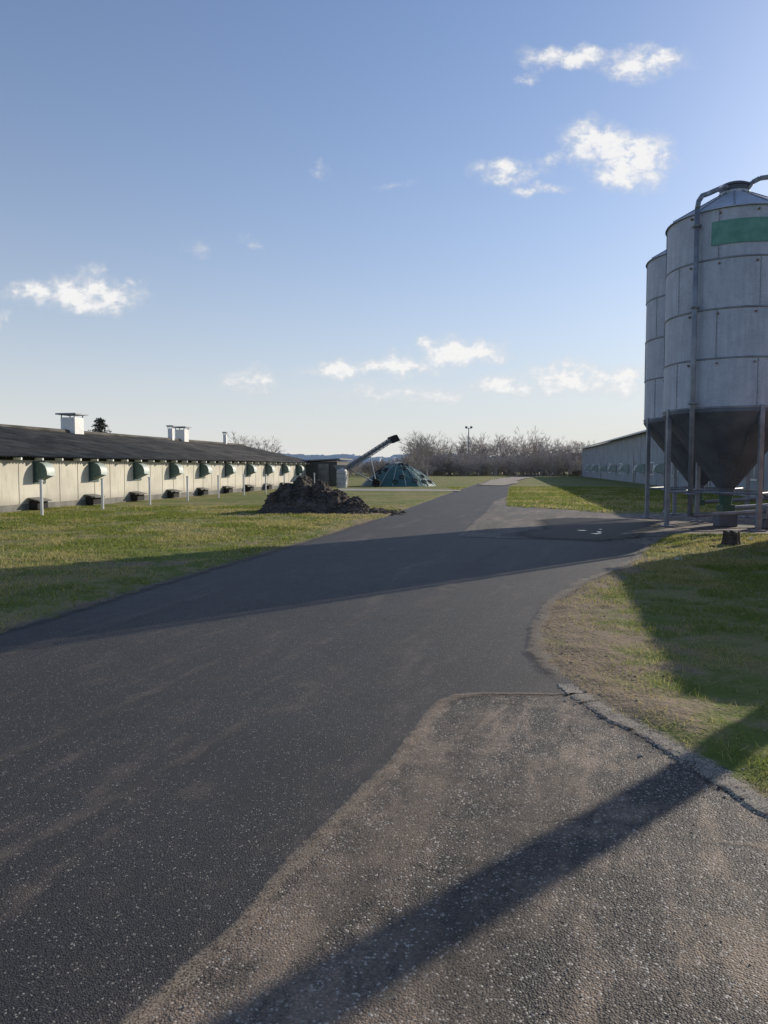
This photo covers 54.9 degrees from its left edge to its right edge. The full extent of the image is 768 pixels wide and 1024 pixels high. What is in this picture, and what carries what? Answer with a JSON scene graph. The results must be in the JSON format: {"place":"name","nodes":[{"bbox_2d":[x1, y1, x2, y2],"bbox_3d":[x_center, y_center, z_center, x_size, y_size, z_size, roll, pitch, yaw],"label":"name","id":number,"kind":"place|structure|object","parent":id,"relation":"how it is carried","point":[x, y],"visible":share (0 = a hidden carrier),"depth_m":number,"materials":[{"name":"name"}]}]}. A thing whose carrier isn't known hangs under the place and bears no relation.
{"place":"outdoors","nodes":[
{"label":"outdoors","id":0,"kind":"place"},
{"bbox_2d":[0,504,408,630],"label":"grass lawn","id":1,"kind":"structure","parent":0,"point":[244,524],"depth_m":17.37,"materials":[{"name":"green plant"}]},
{"bbox_2d":[0,473,650,1023],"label":"asphalt road","id":2,"kind":"structure","parent":0,"point":[190,765],"depth_m":4.79,"materials":[{"name":"grey asphalt"}]},
{"bbox_2d":[0,469,767,797],"bbox_3d":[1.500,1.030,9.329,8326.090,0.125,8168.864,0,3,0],"label":"ground","id":3,"kind":"structure","parent":0,"point":[590,659],"depth_m":8.03,"materials":[{"name":"green plant"}]},
{"bbox_2d":[88,417,111,432],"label":"evergreen tree","id":4,"kind":"object","parent":3,"relation":"on","point":[100,425],"visible":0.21,"depth_m":59.53,"materials":[{"name":"green plant"}]},
{"bbox_2d":[0,413,314,514],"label":"livestock barn","id":5,"kind":"structure","parent":3,"relation":"on","point":[71,461],"depth_m":35.44,"materials":[{"name":"white paint"}]},
{"bbox_2d":[1,519,375,629],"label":"edge dust","id":6,"kind":"object","parent":3,"relation":"on","point":[135,590],"visible":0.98,"depth_m":9.59,"materials":[{"name":"soil"}]},
{"bbox_2d":[226,431,256,447],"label":"bare tree","id":7,"kind":"object","parent":3,"relation":"on","point":[244,441],"visible":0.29,"depth_m":152.41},
{"bbox_2d":[251,435,281,452],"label":"bare tree","id":8,"kind":"object","parent":3,"relation":"on","point":[270,448],"visible":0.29,"depth_m":154.26,"materials":[{"name":"plant"}]},
{"bbox_2d":[251,440,284,453],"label":"bare tree","id":9,"kind":"object","parent":3,"relation":"on","point":[266,447],"visible":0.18,"depth_m":149.63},
{"bbox_2d":[301,458,352,486],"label":"tool shed","id":10,"kind":"structure","parent":3,"relation":"on","point":[323,470],"depth_m":61.01,"materials":[{"name":"grey metal"}]},
{"bbox_2d":[318,464,328,482],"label":"door","id":11,"kind":"structure","parent":10,"relation":"in","point":[323,469],"depth_m":61.00,"materials":[{"name":"grey metal"}]},
{"bbox_2d":[257,475,406,514],"bbox_3d":[-2.300,-0.674,27.209,7.400,1.361,6.600,0,3,0],"label":"soil heap","id":12,"kind":"object","parent":3,"relation":"on","point":[302,494],"visible":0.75,"depth_m":25.73,"materials":[{"name":"brown soil"}]},
{"bbox_2d":[336,468,346,487],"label":"water tank","id":13,"kind":"object","parent":3,"relation":"on","point":[341,473],"visible":0.96,"depth_m":57.59,"materials":[{"name":"plastic"}]},
{"bbox_2d":[334,435,399,486],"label":"conveyor elevator","id":14,"kind":"object","parent":3,"relation":"on","point":[370,453],"visible":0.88,"depth_m":59.38,"materials":[{"name":"metal"}]},
{"bbox_2d":[361,462,435,486],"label":"tarp covered heap","id":15,"kind":"object","parent":3,"relation":"on","point":[398,474],"visible":0.78,"depth_m":61.50,"materials":[{"name":"plastic"}]},
{"bbox_2d":[338,488,459,490],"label":"concrete strip","id":16,"kind":"object","parent":3,"relation":"on","point":[395,490],"visible":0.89,"depth_m":50.19,"materials":[{"name":"grey concrete"}]},
{"bbox_2d":[407,431,435,470],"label":"bare tree","id":17,"kind":"object","parent":3,"relation":"on","point":[420,457],"visible":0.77,"depth_m":129.78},
{"bbox_2d":[407,438,437,476],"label":"bare tree","id":18,"kind":"object","parent":3,"relation":"on","point":[426,461],"visible":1,"depth_m":127.89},
{"bbox_2d":[277,452,581,468],"bbox_3d":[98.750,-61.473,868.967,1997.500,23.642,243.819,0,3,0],"label":"distant forest","id":19,"kind":"object","parent":3,"relation":"on","point":[322,456],"visible":0.06,"depth_m":767.96,"materials":[{"name":"plant"}]},
{"bbox_2d":[313,426,594,475],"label":"distant treeline","id":20,"kind":"object","parent":3,"relation":"on","point":[543,461],"visible":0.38,"depth_m":144.00,"materials":[{"name":"plant"}]},
{"bbox_2d":[465,426,471,457],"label":"floodlight mast","id":21,"kind":"object","parent":3,"relation":"on","point":[468,435],"visible":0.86,"depth_m":149.24,"materials":[{"name":"metal"}]},
{"bbox_2d":[526,537,662,672],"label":"edge dust","id":22,"kind":"object","parent":3,"relation":"on","point":[539,642],"visible":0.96,"depth_m":7.79,"materials":[{"name":"gravel"}]},
{"bbox_2d":[507,538,744,796],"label":"loose gravel","id":23,"kind":"structure","parent":3,"relation":"on","point":[640,755],"depth_m":4.10,"materials":[{"name":"grey gravel"}]},
{"bbox_2d":[539,560,767,798],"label":"grass verge","id":24,"kind":"object","parent":3,"relation":"on","point":[691,582],"depth_m":7.85,"materials":[{"name":"green plant"}]},
{"bbox_2d":[544,567,765,784],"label":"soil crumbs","id":25,"kind":"object","parent":3,"relation":"on","point":[620,657],"visible":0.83,"depth_m":6.13,"materials":[{"name":"brown soil"}]},
{"bbox_2d":[561,684,767,813],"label":"kerb rubble","id":26,"kind":"object","parent":3,"relation":"on","point":[691,764],"visible":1,"depth_m":4.14,"materials":[{"name":"concrete"}]},
{"bbox_2d":[578,430,767,496],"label":"long barn","id":27,"kind":"structure","parent":3,"relation":"on","point":[622,458],"depth_m":78.56,"materials":[{"name":"white paint"}]},
{"bbox_2d":[586,462,756,491],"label":"doors and windows","id":28,"kind":"structure","parent":27,"relation":"in","point":[753,474],"depth_m":58.39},
{"bbox_2d":[631,531,767,572],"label":"grass verge","id":29,"kind":"object","parent":3,"relation":"on","point":[718,539],"depth_m":13.71,"materials":[{"name":"green plant"}]},
{"bbox_2d":[721,530,741,544],"bbox_3d":[7.048,0.552,14.979,0.387,0.370,0.385,3,5,44],"label":"tree stump","id":30,"kind":"object","parent":3,"relation":"on","point":[730,537],"visible":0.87,"depth_m":14.85,"materials":[{"name":"brown plant"}]},
{"bbox_2d":[0,0,767,456],"label":"sky","id":31,"kind":"structure","parent":0,"point":[325,227],"materials":[{"name":"blue"}]},
{"bbox_2d":[130,497,767,1023],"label":"old asphalt pavement","id":32,"kind":"structure","parent":0,"point":[644,959],"depth_m":2.75,"materials":[{"name":"grey asphalt"}]},
{"bbox_2d":[123,692,543,1023],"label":"joint dust","id":33,"kind":"object","parent":32,"relation":"on","point":[232,930],"visible":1,"depth_m":2.75,"materials":[{"name":"grey gravel"}]},
{"bbox_2d":[155,696,767,1023],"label":"road chippings","id":34,"kind":"object","parent":32,"relation":"on","point":[184,1006],"visible":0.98,"depth_m":2.77,"materials":[{"name":"gravel"}]},
{"bbox_2d":[409,702,708,873],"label":"pavement cracks","id":35,"kind":"object","parent":32,"relation":"on","point":[534,820],"visible":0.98,"depth_m":3.36,"materials":[{"name":"black asphalt"}]},
{"bbox_2d":[458,500,767,538],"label":"concrete pad","id":36,"kind":"object","parent":32,"relation":"on","point":[499,519],"visible":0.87,"depth_m":21.44,"materials":[{"name":"grey concrete"}]},
{"bbox_2d":[520,518,655,539],"bbox_3d":[5.404,0.406,19.666,4.475,0.001,9.310,1,4,22],"label":"wet patch","id":37,"kind":"object","parent":36,"relation":"on","point":[569,528],"visible":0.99,"depth_m":18.96,"materials":[{"name":"grey liquid"}]},
{"bbox_2d":[641,250,767,517],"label":"feed silo","id":38,"kind":"object","parent":36,"relation":"on","point":[654,423],"visible":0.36,"depth_m":22.84,"materials":[{"name":"metal"}]},
{"bbox_2d":[660,175,767,531],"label":"feed silo","id":39,"kind":"object","parent":36,"relation":"on","point":[715,404],"visible":1,"depth_m":18.57,"materials":[{"name":"metal"}]},
{"bbox_2d":[662,496,767,528],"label":"feed auger","id":40,"kind":"object","parent":36,"relation":"on","point":[725,519],"visible":0.72,"depth_m":19.85,"materials":[{"name":"metal"}]},
{"bbox_2d":[557,684,767,817],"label":"concrete kerb","id":41,"kind":"structure","parent":32,"relation":"on","point":[743,799],"depth_m":4.08,"materials":[{"name":"grey concrete"}]},
{"bbox_2d":[573,694,767,809],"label":"kerb crumbs","id":42,"kind":"object","parent":41,"relation":"on","point":[688,752],"visible":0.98,"depth_m":4.08,"materials":[{"name":"grey gravel"}]},
{"bbox_2d":[478,477,529,484],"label":"gravel track","id":43,"kind":"structure","parent":0,"point":[505,481],"depth_m":82.29,"materials":[{"name":"grey gravel"}]},
{"bbox_2d":[448,486,767,512],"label":"grass field","id":44,"kind":"structure","parent":0,"point":[585,490],"depth_m":36.98,"materials":[{"name":"green plant"}]}
]}

